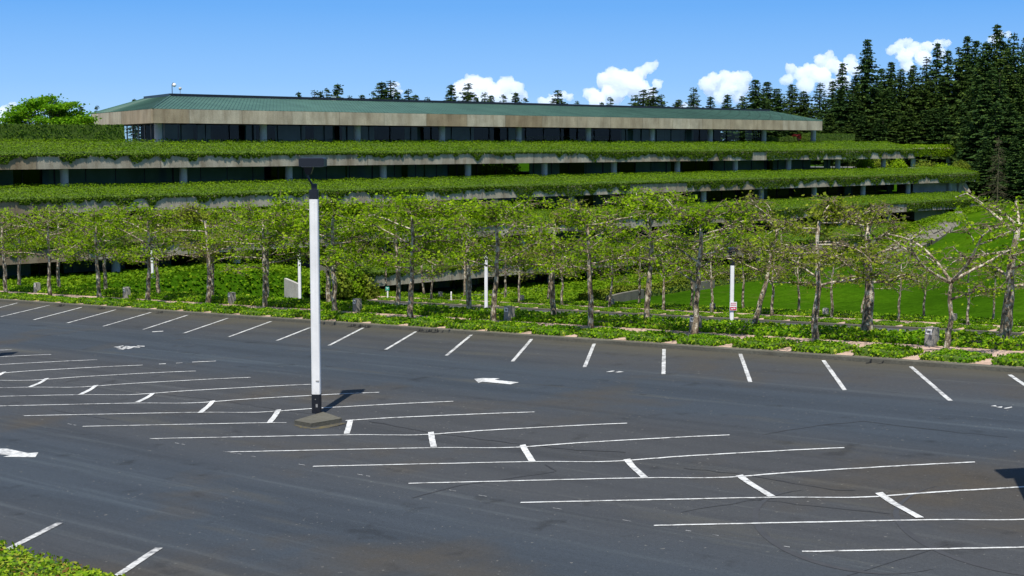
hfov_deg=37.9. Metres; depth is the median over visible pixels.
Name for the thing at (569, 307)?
planting bed
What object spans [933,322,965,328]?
planting bed
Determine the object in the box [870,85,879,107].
fir tree
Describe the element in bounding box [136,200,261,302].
plane tree
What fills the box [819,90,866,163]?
fir tree
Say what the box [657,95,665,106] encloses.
fir tree
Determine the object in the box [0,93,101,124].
round tree
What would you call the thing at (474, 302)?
planting bed
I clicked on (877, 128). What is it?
fir tree
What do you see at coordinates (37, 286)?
path marker
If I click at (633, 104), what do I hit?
fir tree
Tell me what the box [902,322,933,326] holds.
planting bed
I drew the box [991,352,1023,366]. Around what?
planting bed
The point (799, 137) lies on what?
red maple
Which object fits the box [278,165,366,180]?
window
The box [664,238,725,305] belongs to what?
plane tree
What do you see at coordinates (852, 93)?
fir tree
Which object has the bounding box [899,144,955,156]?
terrace ivy
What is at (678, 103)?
fir tree
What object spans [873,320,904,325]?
planting bed
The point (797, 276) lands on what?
plane tree
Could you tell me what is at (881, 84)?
fir tree
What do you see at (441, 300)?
planting bed
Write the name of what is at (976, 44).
fir tree
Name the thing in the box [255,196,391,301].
plane tree
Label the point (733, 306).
notice sign
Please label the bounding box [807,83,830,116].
fir tree
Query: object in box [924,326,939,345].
path marker
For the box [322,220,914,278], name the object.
terrace ivy
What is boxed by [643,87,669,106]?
fir tree
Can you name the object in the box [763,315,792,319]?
planting bed
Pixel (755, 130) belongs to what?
window
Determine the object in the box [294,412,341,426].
concrete plinth
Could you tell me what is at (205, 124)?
window
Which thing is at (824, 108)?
fir tree
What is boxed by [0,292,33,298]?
planting bed
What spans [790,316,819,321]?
planting bed
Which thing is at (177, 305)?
planting bed
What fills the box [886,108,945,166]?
fir tree
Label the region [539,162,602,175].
window
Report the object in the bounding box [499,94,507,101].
fir tree
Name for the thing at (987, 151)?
fir tree
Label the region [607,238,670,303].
plane tree
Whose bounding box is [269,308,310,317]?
planting bed
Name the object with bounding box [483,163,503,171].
shrub
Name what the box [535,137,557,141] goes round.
shrub
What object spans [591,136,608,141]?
shrub
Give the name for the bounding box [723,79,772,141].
fir tree
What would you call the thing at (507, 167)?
shrub
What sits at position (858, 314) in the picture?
ivy ground cover
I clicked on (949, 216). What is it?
ramp ivy
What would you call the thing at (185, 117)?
office building
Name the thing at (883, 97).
fir tree
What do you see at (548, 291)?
plane tree
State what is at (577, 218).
plane tree
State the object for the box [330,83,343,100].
fir tree
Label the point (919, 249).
plane tree
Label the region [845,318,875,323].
planting bed
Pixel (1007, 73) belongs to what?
fir tree
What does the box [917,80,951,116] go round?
fir tree
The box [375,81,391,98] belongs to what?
fir tree
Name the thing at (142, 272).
ivy ground cover
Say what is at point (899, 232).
ivy ground cover
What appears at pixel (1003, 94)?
fir tree
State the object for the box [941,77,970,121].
fir tree
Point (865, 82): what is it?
fir tree
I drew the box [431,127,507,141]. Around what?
window
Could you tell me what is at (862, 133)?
fir tree
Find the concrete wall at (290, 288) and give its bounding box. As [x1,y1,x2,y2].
[284,278,297,297]
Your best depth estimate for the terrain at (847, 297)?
151.76 m
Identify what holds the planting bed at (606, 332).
on the path at (994, 352)
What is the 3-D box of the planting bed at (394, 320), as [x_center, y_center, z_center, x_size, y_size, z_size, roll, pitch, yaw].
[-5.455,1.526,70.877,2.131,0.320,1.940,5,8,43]
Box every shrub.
[301,270,340,293]
[320,265,355,297]
[336,262,369,300]
[350,272,380,301]
[482,164,489,172]
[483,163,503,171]
[494,163,520,171]
[524,136,536,141]
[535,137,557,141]
[563,136,582,141]
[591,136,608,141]
[853,159,876,167]
[874,159,888,167]
[888,158,907,167]
[912,159,935,167]
[935,162,950,167]
[951,159,973,170]
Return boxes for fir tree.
[125,99,140,141]
[322,88,331,97]
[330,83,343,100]
[369,91,377,98]
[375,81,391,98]
[378,80,402,101]
[394,91,401,99]
[402,89,412,99]
[443,85,456,100]
[456,83,478,103]
[480,92,487,101]
[487,95,494,101]
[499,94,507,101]
[511,93,521,102]
[549,90,567,103]
[606,97,614,104]
[628,95,641,105]
[634,89,651,105]
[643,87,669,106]
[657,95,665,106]
[671,99,685,106]
[685,88,703,107]
[705,96,715,107]
[720,94,742,141]
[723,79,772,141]
[732,96,747,141]
[737,82,772,138]
[744,110,787,140]
[752,89,802,140]
[777,112,802,136]
[781,84,812,162]
[786,91,819,136]
[801,110,814,132]
[806,99,829,162]
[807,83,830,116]
[811,113,857,166]
[811,123,874,165]
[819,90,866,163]
[820,81,836,117]
[829,62,854,131]
[840,96,869,136]
[847,90,873,139]
[848,39,884,123]
[848,75,858,101]
[848,92,867,132]
[852,115,880,166]
[855,92,904,161]
[867,120,889,163]
[869,91,898,133]
[869,94,905,137]
[869,119,896,160]
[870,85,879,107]
[875,68,889,102]
[881,115,917,164]
[884,62,897,95]
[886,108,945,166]
[887,115,934,166]
[890,69,919,123]
[898,65,931,127]
[898,110,942,161]
[904,81,932,127]
[909,108,952,164]
[916,57,934,87]
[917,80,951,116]
[919,77,960,137]
[924,42,944,92]
[927,47,974,134]
[928,107,958,163]
[933,24,1015,163]
[933,50,956,96]
[935,79,955,124]
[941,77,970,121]
[947,79,1022,164]
[948,43,998,143]
[949,84,1001,183]
[949,104,966,159]
[952,65,1023,160]
[954,36,973,85]
[955,70,1021,164]
[958,140,1009,198]
[960,40,982,95]
[966,75,1019,166]
[969,102,1010,189]
[978,103,1023,185]
[980,147,1012,200]
[991,137,1023,201]
[992,115,1023,196]
[998,32,1023,130]
[998,43,1014,69]
[1001,73,1023,125]
[1002,149,1023,202]
[1011,63,1023,98]
[1019,38,1023,64]
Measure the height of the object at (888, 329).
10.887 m
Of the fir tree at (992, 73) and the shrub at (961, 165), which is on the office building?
the shrub at (961, 165)
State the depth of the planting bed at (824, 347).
54.34 m
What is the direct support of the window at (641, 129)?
in the office building
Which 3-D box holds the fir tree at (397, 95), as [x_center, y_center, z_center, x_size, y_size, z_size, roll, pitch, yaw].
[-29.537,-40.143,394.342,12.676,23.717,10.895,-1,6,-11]
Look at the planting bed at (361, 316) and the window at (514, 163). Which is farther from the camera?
the window at (514, 163)
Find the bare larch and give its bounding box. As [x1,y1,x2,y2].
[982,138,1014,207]
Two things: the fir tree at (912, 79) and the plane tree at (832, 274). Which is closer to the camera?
the plane tree at (832, 274)
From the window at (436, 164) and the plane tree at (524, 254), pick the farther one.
the window at (436, 164)
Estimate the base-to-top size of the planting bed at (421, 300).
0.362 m
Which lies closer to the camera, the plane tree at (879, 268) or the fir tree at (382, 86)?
the plane tree at (879, 268)
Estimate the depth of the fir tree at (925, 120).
362.50 m
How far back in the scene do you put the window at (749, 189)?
240.48 m
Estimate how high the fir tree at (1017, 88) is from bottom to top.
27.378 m
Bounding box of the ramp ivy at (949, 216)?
[873,207,967,251]
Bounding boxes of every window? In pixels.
[1,169,54,186]
[54,168,172,185]
[126,124,164,141]
[173,166,277,183]
[181,124,252,141]
[225,248,309,263]
[253,125,346,141]
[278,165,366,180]
[347,126,431,141]
[372,164,456,178]
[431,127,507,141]
[454,274,538,291]
[457,163,533,176]
[508,127,577,141]
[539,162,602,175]
[577,194,628,207]
[603,161,666,174]
[641,129,699,142]
[666,161,724,172]
[692,189,749,202]
[705,130,753,142]
[725,160,777,171]
[753,130,760,142]
[827,159,847,169]
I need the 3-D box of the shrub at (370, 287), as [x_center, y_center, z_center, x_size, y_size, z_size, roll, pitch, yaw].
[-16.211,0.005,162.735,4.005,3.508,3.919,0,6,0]
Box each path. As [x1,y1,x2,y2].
[0,291,1023,366]
[366,296,1021,330]
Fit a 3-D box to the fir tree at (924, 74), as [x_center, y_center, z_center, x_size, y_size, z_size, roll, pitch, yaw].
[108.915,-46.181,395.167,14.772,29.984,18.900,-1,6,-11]
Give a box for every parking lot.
[0,302,1023,575]
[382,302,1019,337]
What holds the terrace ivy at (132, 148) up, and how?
on the office building
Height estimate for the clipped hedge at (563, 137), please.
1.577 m
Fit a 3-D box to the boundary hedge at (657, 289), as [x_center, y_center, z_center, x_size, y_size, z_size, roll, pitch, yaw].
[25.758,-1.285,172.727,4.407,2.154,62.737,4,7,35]
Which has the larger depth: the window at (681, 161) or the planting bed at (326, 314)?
the window at (681, 161)
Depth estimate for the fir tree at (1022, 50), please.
350.73 m
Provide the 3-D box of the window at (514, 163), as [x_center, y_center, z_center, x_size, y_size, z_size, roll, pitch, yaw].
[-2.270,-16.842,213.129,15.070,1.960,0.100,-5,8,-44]
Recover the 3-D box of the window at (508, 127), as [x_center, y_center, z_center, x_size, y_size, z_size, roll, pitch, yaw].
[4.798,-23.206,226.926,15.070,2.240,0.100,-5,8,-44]
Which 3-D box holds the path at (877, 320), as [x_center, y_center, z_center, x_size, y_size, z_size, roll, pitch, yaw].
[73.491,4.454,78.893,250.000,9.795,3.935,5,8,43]
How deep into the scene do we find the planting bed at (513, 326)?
65.09 m
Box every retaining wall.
[606,289,643,301]
[693,280,714,290]
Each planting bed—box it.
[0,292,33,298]
[17,294,50,300]
[37,296,71,301]
[59,296,90,303]
[81,297,113,304]
[105,297,145,306]
[130,300,167,307]
[156,301,191,309]
[183,302,225,311]
[210,305,252,313]
[239,307,281,315]
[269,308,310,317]
[302,309,351,319]
[334,311,386,322]
[370,316,412,324]
[377,296,394,300]
[393,297,416,300]
[406,315,460,327]
[414,298,430,301]
[426,298,449,302]
[444,300,464,303]
[445,318,500,329]
[462,300,482,304]
[480,301,504,305]
[485,319,544,332]
[499,302,522,306]
[518,303,538,307]
[530,324,587,335]
[537,303,562,308]
[557,305,583,309]
[575,327,635,338]
[578,307,599,310]
[599,307,625,311]
[621,308,643,312]
[623,330,686,342]
[642,309,669,313]
[666,311,691,314]
[676,333,740,345]
[689,312,714,316]
[713,312,741,317]
[730,334,799,349]
[737,314,765,318]
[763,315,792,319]
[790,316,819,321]
[790,339,859,353]
[818,317,847,322]
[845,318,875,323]
[851,343,923,357]
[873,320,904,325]
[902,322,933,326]
[918,348,994,362]
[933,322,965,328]
[964,323,997,330]
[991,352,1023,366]
[996,326,1023,331]
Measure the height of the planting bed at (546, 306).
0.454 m
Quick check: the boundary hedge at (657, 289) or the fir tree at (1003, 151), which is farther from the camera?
the fir tree at (1003, 151)
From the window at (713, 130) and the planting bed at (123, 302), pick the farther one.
the window at (713, 130)
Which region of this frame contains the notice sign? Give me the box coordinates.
[730,302,736,310]
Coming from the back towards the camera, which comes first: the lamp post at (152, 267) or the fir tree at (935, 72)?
the fir tree at (935, 72)
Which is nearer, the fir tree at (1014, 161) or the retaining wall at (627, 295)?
the retaining wall at (627, 295)
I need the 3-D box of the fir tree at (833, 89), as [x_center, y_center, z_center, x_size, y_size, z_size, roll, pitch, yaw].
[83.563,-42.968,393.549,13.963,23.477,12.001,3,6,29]
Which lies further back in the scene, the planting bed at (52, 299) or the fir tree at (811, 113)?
the fir tree at (811, 113)
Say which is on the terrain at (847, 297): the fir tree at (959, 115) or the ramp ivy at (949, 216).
the fir tree at (959, 115)
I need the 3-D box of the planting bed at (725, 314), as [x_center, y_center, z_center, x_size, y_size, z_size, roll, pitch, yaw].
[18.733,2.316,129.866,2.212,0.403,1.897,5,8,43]
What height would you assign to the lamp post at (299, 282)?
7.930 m
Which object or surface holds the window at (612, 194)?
in the office building
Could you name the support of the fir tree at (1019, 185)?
on the terrain at (847, 297)
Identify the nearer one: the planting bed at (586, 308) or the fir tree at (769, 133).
the planting bed at (586, 308)
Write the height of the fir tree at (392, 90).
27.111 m
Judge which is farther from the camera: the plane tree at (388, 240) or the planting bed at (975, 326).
the plane tree at (388, 240)
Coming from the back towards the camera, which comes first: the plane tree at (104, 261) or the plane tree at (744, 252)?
the plane tree at (744, 252)
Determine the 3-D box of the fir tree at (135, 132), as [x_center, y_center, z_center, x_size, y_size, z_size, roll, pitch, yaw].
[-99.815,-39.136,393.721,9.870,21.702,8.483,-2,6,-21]
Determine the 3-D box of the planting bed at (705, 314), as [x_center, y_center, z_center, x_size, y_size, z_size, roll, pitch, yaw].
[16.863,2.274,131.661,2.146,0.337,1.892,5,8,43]
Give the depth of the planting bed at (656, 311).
134.80 m
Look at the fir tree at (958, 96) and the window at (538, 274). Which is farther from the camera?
the fir tree at (958, 96)
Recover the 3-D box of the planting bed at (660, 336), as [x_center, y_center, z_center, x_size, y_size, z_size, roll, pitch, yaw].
[5.810,1.913,60.081,2.219,0.391,1.888,5,8,43]
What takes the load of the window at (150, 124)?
in the office building
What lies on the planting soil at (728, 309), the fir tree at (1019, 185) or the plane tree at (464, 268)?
the plane tree at (464, 268)
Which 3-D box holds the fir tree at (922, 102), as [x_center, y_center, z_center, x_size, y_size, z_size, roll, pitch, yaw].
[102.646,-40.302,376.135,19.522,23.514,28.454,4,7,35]
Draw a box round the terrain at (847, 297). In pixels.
[11,163,1023,319]
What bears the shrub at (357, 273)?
on the terrain at (847, 297)
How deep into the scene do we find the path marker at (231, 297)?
84.50 m
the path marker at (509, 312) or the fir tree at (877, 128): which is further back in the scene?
the fir tree at (877, 128)
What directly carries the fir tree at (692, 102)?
on the terrain at (847, 297)
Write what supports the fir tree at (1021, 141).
on the terrain at (847, 297)
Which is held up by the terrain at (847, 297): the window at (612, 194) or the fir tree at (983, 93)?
the fir tree at (983, 93)
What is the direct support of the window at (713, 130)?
in the office building
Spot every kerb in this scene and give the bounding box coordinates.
[0,299,1023,372]
[368,300,1023,334]
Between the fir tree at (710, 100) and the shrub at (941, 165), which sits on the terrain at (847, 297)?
the fir tree at (710, 100)
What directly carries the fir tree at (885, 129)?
on the terrain at (847, 297)
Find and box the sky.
[0,0,1023,140]
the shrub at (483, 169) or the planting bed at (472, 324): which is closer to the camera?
the planting bed at (472, 324)
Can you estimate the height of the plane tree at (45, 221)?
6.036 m
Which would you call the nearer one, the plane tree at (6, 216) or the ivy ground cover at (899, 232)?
the plane tree at (6, 216)
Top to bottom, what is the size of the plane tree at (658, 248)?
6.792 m
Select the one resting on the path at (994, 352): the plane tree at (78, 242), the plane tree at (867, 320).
the plane tree at (78, 242)
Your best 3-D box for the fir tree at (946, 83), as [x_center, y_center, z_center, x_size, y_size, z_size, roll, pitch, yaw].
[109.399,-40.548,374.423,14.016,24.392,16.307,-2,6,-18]
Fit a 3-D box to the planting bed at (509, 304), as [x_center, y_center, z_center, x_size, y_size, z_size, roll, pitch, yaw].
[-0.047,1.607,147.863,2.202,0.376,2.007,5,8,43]
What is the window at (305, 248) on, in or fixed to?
in the office building
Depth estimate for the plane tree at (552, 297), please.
69.10 m
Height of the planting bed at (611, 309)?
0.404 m
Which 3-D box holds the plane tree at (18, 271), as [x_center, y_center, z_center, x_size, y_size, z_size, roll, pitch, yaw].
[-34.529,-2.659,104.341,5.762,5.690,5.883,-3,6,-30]
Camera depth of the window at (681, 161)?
244.86 m
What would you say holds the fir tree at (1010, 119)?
on the terrain at (847, 297)
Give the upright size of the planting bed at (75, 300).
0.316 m
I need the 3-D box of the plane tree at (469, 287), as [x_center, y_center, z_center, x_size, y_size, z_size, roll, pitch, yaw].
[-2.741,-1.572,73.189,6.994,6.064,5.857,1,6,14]
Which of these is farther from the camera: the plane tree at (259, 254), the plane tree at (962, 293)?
the plane tree at (962, 293)
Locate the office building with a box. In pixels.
[0,93,979,295]
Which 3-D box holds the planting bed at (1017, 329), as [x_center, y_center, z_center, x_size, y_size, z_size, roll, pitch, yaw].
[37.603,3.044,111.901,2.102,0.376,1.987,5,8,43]
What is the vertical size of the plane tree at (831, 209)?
5.958 m
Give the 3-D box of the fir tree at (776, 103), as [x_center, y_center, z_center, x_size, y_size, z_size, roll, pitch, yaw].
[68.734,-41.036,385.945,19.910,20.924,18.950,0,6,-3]
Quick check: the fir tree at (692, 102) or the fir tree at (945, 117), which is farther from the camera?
the fir tree at (692, 102)
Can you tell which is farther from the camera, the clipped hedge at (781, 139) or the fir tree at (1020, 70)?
the fir tree at (1020, 70)
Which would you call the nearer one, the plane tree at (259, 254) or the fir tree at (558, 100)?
the plane tree at (259, 254)
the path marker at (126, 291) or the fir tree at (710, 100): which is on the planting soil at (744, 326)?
the path marker at (126, 291)
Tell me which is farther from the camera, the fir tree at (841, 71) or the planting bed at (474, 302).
the fir tree at (841, 71)
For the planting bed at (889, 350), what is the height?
0.456 m
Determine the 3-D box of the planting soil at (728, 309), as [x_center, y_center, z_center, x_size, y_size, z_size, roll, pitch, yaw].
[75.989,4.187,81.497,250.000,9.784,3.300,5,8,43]
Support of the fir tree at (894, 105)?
on the terrain at (847, 297)
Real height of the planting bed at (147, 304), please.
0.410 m
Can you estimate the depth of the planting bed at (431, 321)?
68.67 m
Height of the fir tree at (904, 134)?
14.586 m
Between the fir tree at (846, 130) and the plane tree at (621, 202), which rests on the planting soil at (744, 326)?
the plane tree at (621, 202)
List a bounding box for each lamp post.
[147,238,153,277]
[296,243,300,298]
[299,158,326,413]
[484,240,487,307]
[726,247,737,319]
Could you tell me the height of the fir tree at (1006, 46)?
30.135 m
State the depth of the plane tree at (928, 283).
121.52 m
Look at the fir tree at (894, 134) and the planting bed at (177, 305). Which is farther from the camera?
the fir tree at (894, 134)
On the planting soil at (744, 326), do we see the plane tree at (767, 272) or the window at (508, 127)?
the plane tree at (767, 272)
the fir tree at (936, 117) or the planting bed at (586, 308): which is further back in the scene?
the fir tree at (936, 117)
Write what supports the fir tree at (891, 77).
on the terrain at (847, 297)
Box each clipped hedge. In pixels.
[0,123,125,141]
[0,539,131,575]
[524,136,610,141]
[754,136,796,142]
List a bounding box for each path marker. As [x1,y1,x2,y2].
[34,282,40,292]
[123,287,130,297]
[228,292,235,304]
[353,298,361,311]
[504,306,514,320]
[689,315,701,331]
[823,308,828,314]
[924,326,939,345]
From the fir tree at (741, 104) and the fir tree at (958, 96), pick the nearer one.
the fir tree at (958, 96)
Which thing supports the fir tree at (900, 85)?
on the terrain at (847, 297)
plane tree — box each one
[0,204,89,295]
[0,207,51,291]
[0,209,60,284]
[1,205,107,290]
[31,202,157,297]
[57,203,150,293]
[82,201,226,299]
[108,205,222,296]
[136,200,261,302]
[139,201,270,295]
[195,195,327,307]
[212,201,306,296]
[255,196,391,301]
[261,187,409,310]
[320,237,383,269]
[321,189,484,310]
[330,190,510,317]
[357,235,410,293]
[389,239,449,293]
[400,196,535,314]
[414,244,455,299]
[417,193,576,321]
[437,235,494,297]
[471,237,534,299]
[481,194,631,319]
[481,244,547,302]
[487,199,680,329]
[520,239,579,301]
[532,241,585,305]
[558,240,615,275]
[563,185,732,324]
[581,237,653,306]
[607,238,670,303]
[612,239,696,309]
[627,187,796,334]
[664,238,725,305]
[677,190,845,330]
[686,241,754,311]
[719,239,763,307]
[737,190,911,341]
[743,240,810,315]
[775,246,825,313]
[783,240,859,317]
[786,197,941,336]
[843,251,911,313]
[866,218,1023,349]
[877,248,947,321]
[903,256,949,318]
[921,184,1023,345]
[945,259,1015,324]
[970,260,1023,321]
[1001,263,1023,287]
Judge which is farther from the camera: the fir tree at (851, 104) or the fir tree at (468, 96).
the fir tree at (468, 96)
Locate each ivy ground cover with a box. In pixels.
[0,203,1009,296]
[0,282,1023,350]
[378,291,1023,326]
[404,262,783,299]
[787,206,975,266]
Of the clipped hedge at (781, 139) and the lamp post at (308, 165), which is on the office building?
the clipped hedge at (781, 139)
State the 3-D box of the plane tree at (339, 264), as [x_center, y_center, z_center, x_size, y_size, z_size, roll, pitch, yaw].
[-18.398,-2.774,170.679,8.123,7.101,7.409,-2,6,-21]
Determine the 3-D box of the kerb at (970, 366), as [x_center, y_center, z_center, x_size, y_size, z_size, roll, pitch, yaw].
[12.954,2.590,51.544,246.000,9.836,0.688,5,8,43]
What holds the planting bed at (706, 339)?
on the path at (994, 352)
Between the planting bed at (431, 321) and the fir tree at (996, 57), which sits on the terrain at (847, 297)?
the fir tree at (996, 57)
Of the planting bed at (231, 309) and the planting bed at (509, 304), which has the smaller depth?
the planting bed at (231, 309)
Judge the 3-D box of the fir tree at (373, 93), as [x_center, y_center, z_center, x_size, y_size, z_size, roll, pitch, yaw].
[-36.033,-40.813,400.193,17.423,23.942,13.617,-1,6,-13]
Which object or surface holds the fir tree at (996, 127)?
on the terrain at (847, 297)
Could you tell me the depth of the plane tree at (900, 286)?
118.99 m
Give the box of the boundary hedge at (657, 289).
[576,258,837,300]
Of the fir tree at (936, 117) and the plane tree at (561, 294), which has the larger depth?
the fir tree at (936, 117)
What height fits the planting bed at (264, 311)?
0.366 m
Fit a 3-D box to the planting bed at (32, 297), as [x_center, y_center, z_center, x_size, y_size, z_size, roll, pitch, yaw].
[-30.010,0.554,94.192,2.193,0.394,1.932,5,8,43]
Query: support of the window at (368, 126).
in the office building
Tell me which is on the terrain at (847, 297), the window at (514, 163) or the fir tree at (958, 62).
the fir tree at (958, 62)
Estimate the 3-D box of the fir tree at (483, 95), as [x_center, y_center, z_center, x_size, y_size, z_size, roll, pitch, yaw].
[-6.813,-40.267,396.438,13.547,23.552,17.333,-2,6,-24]
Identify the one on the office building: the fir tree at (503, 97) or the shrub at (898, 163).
the shrub at (898, 163)
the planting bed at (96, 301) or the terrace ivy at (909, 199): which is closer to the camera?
the planting bed at (96, 301)
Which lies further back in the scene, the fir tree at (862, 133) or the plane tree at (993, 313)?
the fir tree at (862, 133)
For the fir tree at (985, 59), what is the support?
on the terrain at (847, 297)
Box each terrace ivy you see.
[0,138,915,164]
[0,166,979,207]
[0,190,983,258]
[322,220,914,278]
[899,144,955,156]
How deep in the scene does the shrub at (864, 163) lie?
290.89 m
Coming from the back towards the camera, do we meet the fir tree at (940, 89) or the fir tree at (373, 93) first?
the fir tree at (373, 93)
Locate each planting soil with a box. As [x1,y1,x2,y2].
[25,291,1023,350]
[406,295,1018,323]
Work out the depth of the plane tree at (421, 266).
162.50 m
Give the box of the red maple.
[792,134,801,140]
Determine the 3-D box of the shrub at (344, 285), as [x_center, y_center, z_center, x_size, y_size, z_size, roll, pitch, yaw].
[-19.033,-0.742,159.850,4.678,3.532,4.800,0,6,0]
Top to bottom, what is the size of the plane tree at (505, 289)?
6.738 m
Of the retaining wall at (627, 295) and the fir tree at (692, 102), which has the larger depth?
the fir tree at (692, 102)
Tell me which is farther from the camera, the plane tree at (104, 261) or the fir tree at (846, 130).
the fir tree at (846, 130)
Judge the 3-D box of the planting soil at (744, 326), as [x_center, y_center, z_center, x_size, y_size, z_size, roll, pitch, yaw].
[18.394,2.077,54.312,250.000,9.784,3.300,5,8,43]
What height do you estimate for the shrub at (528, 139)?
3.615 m
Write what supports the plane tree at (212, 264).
on the planting soil at (744, 326)
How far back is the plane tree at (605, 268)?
145.57 m
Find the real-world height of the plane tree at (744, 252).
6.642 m
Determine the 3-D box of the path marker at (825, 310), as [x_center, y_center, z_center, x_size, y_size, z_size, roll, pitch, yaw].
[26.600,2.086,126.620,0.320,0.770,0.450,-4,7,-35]
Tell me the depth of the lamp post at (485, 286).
123.76 m
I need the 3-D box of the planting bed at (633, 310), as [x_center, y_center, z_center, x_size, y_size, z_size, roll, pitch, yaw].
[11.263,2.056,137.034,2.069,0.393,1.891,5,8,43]
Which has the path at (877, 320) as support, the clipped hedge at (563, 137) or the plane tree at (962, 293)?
the plane tree at (962, 293)
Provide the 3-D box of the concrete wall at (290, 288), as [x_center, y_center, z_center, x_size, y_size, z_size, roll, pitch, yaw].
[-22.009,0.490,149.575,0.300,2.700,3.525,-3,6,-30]
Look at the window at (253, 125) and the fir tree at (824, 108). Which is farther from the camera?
the fir tree at (824, 108)
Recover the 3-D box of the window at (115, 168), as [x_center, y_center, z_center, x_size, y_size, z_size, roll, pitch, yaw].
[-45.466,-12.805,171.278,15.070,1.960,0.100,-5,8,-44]
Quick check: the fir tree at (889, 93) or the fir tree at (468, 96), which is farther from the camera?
the fir tree at (468, 96)
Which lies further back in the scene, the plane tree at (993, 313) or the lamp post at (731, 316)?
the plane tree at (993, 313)
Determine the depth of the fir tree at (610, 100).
404.95 m
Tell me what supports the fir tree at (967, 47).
on the terrain at (847, 297)
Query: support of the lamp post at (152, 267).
on the terrain at (847, 297)
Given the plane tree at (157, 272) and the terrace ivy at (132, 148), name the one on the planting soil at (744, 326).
the plane tree at (157, 272)
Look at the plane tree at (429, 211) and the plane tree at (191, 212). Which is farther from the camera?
the plane tree at (191, 212)
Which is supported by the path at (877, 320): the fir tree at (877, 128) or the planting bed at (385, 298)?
the planting bed at (385, 298)
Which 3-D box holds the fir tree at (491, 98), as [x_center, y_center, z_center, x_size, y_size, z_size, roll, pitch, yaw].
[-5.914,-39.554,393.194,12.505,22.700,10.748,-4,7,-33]
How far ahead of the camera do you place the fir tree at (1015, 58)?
329.77 m
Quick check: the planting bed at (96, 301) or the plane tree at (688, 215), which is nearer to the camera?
the plane tree at (688, 215)
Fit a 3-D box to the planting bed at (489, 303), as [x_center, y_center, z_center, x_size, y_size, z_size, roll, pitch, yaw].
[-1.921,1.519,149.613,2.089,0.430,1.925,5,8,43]
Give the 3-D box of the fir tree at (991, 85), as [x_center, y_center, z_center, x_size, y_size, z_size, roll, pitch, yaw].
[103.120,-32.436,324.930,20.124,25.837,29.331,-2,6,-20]
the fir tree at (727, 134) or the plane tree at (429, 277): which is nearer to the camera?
the plane tree at (429, 277)
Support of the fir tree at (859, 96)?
on the terrain at (847, 297)
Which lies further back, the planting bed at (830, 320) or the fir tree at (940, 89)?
the fir tree at (940, 89)
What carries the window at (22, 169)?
in the office building
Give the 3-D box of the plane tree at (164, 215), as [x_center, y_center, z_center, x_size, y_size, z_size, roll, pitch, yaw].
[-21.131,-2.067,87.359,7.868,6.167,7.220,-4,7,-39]
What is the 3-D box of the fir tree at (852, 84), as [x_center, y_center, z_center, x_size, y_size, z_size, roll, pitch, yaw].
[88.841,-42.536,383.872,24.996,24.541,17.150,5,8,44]
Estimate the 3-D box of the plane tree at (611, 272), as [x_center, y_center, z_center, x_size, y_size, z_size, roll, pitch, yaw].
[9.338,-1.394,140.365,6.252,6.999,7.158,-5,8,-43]
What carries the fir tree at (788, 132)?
on the terrain at (847, 297)
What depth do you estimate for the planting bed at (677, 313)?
133.12 m
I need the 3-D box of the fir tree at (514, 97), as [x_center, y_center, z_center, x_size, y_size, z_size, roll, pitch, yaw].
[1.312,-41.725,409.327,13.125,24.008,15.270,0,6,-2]
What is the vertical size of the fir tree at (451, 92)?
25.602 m
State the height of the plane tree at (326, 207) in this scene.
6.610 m
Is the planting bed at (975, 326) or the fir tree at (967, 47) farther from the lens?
the fir tree at (967, 47)
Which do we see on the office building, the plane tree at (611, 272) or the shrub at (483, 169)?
the shrub at (483, 169)
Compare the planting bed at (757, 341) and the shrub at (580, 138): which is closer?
the planting bed at (757, 341)
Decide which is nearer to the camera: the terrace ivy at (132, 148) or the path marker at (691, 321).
the path marker at (691, 321)
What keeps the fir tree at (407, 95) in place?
on the terrain at (847, 297)
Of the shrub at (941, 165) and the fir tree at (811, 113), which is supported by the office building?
the shrub at (941, 165)
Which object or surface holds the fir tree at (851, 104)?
on the terrain at (847, 297)
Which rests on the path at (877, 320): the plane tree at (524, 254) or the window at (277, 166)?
the plane tree at (524, 254)
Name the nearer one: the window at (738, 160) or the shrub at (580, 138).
the window at (738, 160)
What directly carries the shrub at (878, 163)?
on the office building
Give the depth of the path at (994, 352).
60.56 m
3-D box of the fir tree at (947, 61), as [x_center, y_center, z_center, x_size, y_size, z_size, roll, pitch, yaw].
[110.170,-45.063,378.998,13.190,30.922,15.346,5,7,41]
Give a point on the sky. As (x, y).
(105, 54)
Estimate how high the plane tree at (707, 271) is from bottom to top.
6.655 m
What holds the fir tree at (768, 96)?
on the terrain at (847, 297)
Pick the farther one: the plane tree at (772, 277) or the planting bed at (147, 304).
the plane tree at (772, 277)
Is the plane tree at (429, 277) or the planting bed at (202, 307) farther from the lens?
the plane tree at (429, 277)
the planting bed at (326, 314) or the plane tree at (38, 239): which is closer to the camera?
the planting bed at (326, 314)
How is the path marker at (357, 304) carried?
on the planting soil at (744, 326)
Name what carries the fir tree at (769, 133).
on the terrain at (847, 297)
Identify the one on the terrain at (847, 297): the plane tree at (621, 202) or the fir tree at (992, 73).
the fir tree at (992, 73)
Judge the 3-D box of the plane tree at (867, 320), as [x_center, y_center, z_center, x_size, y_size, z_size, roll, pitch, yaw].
[13.542,-0.817,58.702,5.368,5.605,6.517,3,6,31]
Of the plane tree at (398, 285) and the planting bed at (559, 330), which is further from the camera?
the plane tree at (398, 285)
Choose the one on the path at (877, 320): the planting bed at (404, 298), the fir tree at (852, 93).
the planting bed at (404, 298)

